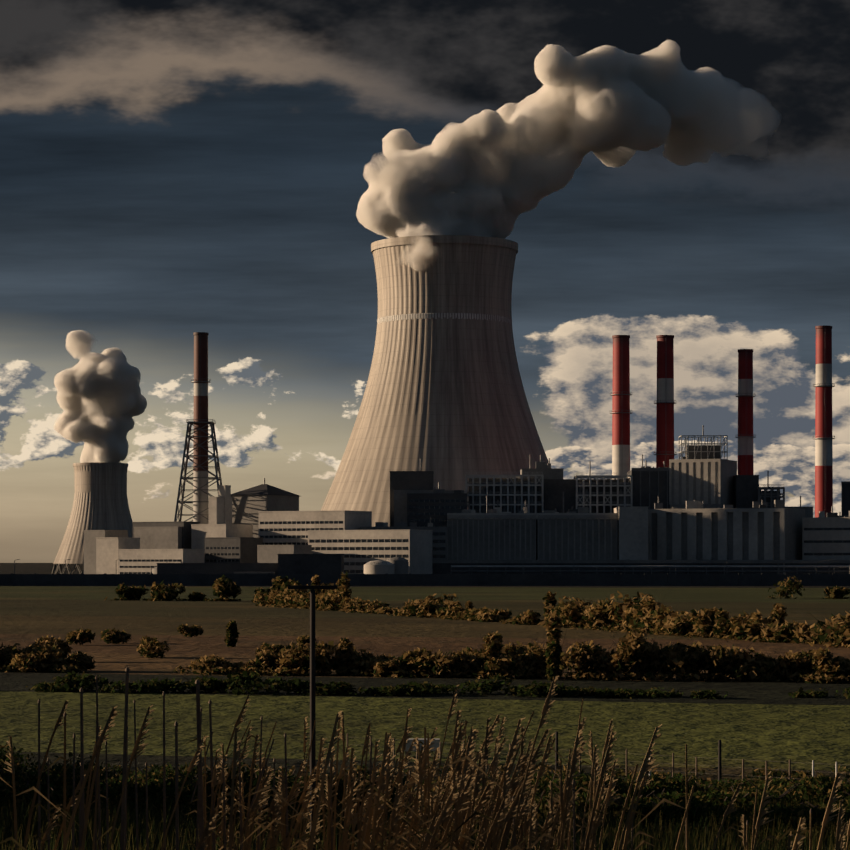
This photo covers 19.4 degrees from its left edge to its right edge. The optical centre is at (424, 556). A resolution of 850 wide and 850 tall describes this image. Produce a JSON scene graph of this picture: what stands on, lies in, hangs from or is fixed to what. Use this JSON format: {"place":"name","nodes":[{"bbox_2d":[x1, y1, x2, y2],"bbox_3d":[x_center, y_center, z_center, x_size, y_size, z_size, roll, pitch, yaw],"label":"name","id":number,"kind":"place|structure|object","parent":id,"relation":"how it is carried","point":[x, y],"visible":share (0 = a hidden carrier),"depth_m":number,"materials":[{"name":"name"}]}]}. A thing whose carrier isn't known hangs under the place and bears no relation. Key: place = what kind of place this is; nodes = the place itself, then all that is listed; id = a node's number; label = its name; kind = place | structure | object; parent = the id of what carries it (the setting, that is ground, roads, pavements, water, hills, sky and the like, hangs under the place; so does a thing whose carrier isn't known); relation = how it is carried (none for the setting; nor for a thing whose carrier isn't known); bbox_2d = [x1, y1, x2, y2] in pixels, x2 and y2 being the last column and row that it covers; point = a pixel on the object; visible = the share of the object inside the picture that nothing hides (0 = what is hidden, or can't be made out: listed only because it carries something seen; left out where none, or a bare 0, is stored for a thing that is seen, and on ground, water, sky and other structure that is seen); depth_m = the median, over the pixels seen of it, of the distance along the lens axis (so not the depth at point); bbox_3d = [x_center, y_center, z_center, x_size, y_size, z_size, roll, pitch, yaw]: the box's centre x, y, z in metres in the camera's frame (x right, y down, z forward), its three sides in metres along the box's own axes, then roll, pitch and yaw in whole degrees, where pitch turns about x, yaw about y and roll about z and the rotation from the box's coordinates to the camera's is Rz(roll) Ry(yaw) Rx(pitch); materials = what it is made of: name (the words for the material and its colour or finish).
{"place":"outdoors","nodes":[
{"label":"outdoors","id":0,"kind":"place"},
{"bbox_2d":[0,563,849,849],"bbox_3d":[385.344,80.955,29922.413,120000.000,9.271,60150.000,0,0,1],"label":"ground","id":1,"kind":"structure","parent":0,"point":[762,723],"depth_m":183.03,"materials":[{"name":"green plant"}]},
{"bbox_2d":[52,462,132,573],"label":"cooling tower","id":2,"kind":"structure","parent":1,"relation":"on","point":[100,501],"depth_m":1983.82,"materials":[{"name":"concrete"}]},
{"bbox_2d":[104,574,241,600],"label":"hedge clump","id":3,"kind":"object","parent":1,"relation":"on","point":[223,589],"visible":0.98,"depth_m":645.21,"materials":[{"name":"green plant"}]},
{"bbox_2d":[83,478,432,573],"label":"industrial buildings","id":4,"kind":"structure","parent":1,"relation":"on","point":[264,528],"depth_m":1194.00,"materials":[{"name":"grey concrete"}]},
{"bbox_2d":[151,425,849,573],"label":"industrial equipment","id":5,"kind":"object","parent":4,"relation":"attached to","point":[396,565],"visible":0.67,"depth_m":1176.46,"materials":[{"name":"grey metal"}]},
{"bbox_2d":[251,575,300,602],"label":"far hedge trees","id":6,"kind":"object","parent":1,"relation":"on","point":[278,581],"visible":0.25,"depth_m":599.91,"materials":[{"name":"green plant"}]},
{"bbox_2d":[24,619,561,679],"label":"scattered shrubs","id":7,"kind":"object","parent":1,"relation":"on","point":[148,647],"visible":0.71,"depth_m":260.55,"materials":[{"name":"brown plant"}]},
{"bbox_2d":[0,676,849,849],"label":"reeds","id":8,"kind":"object","parent":1,"relation":"on","point":[467,781],"visible":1,"depth_m":24.99,"materials":[{"name":"brown plant"}]},
{"bbox_2d":[0,610,849,683],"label":"hedge","id":9,"kind":"object","parent":1,"relation":"on","point":[637,655],"visible":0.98,"depth_m":214.80,"materials":[{"name":"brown plant"}]},
{"bbox_2d":[0,743,849,840],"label":"bushes","id":10,"kind":"object","parent":1,"relation":"on","point":[673,790],"visible":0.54,"depth_m":56.60,"materials":[{"name":"green plant"}]},
{"bbox_2d":[0,763,849,849],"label":"bank grass tufts","id":11,"kind":"object","parent":1,"relation":"on","point":[661,828],"depth_m":45.03,"materials":[{"name":"green plant"}]},
{"bbox_2d":[0,559,849,585],"bbox_3d":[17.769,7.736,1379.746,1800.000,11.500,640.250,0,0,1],"label":"perimeter wall and lamps","id":12,"kind":"structure","parent":1,"relation":"on","point":[434,579],"depth_m":1059.93,"materials":[{"name":"concrete"}]},
{"bbox_2d":[321,235,547,526],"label":"cooling tower","id":13,"kind":"structure","parent":1,"relation":"on","point":[444,399],"depth_m":1362.86,"materials":[{"name":"concrete"}]},
{"bbox_2d":[26,671,849,698],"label":"low hedge","id":14,"kind":"object","parent":1,"relation":"on","point":[73,681],"visible":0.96,"depth_m":188.02,"materials":[{"name":"green plant"}]},
{"bbox_2d":[38,585,840,849],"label":"fence posts","id":15,"kind":"object","parent":1,"relation":"on","point":[200,815],"visible":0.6,"depth_m":28.95,"materials":[{"name":"brown"}]},
{"bbox_2d":[174,325,841,523],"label":"chimneys","id":16,"kind":"object","parent":1,"relation":"on","point":[621,394],"visible":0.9,"depth_m":1294.38,"materials":[{"name":"paint"}]},
{"bbox_2d":[252,571,849,647],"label":"hedge","id":17,"kind":"object","parent":1,"relation":"on","point":[645,615],"visible":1,"depth_m":366.65,"materials":[{"name":"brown plant"}]},
{"bbox_2d":[360,435,849,573],"bbox_3d":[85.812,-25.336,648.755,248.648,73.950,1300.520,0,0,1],"label":"power plant buildings","id":18,"kind":"structure","parent":1,"relation":"on","point":[622,521],"depth_m":1199.85,"materials":[{"name":"concrete"}]},
{"bbox_2d":[766,575,849,598],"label":"hedge","id":19,"kind":"object","parent":1,"relation":"on","point":[835,592],"visible":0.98,"depth_m":687.14,"materials":[{"name":"green plant"}]},
{"bbox_2d":[0,0,849,562],"label":"sky","id":20,"kind":"structure","parent":0,"point":[230,171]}
]}

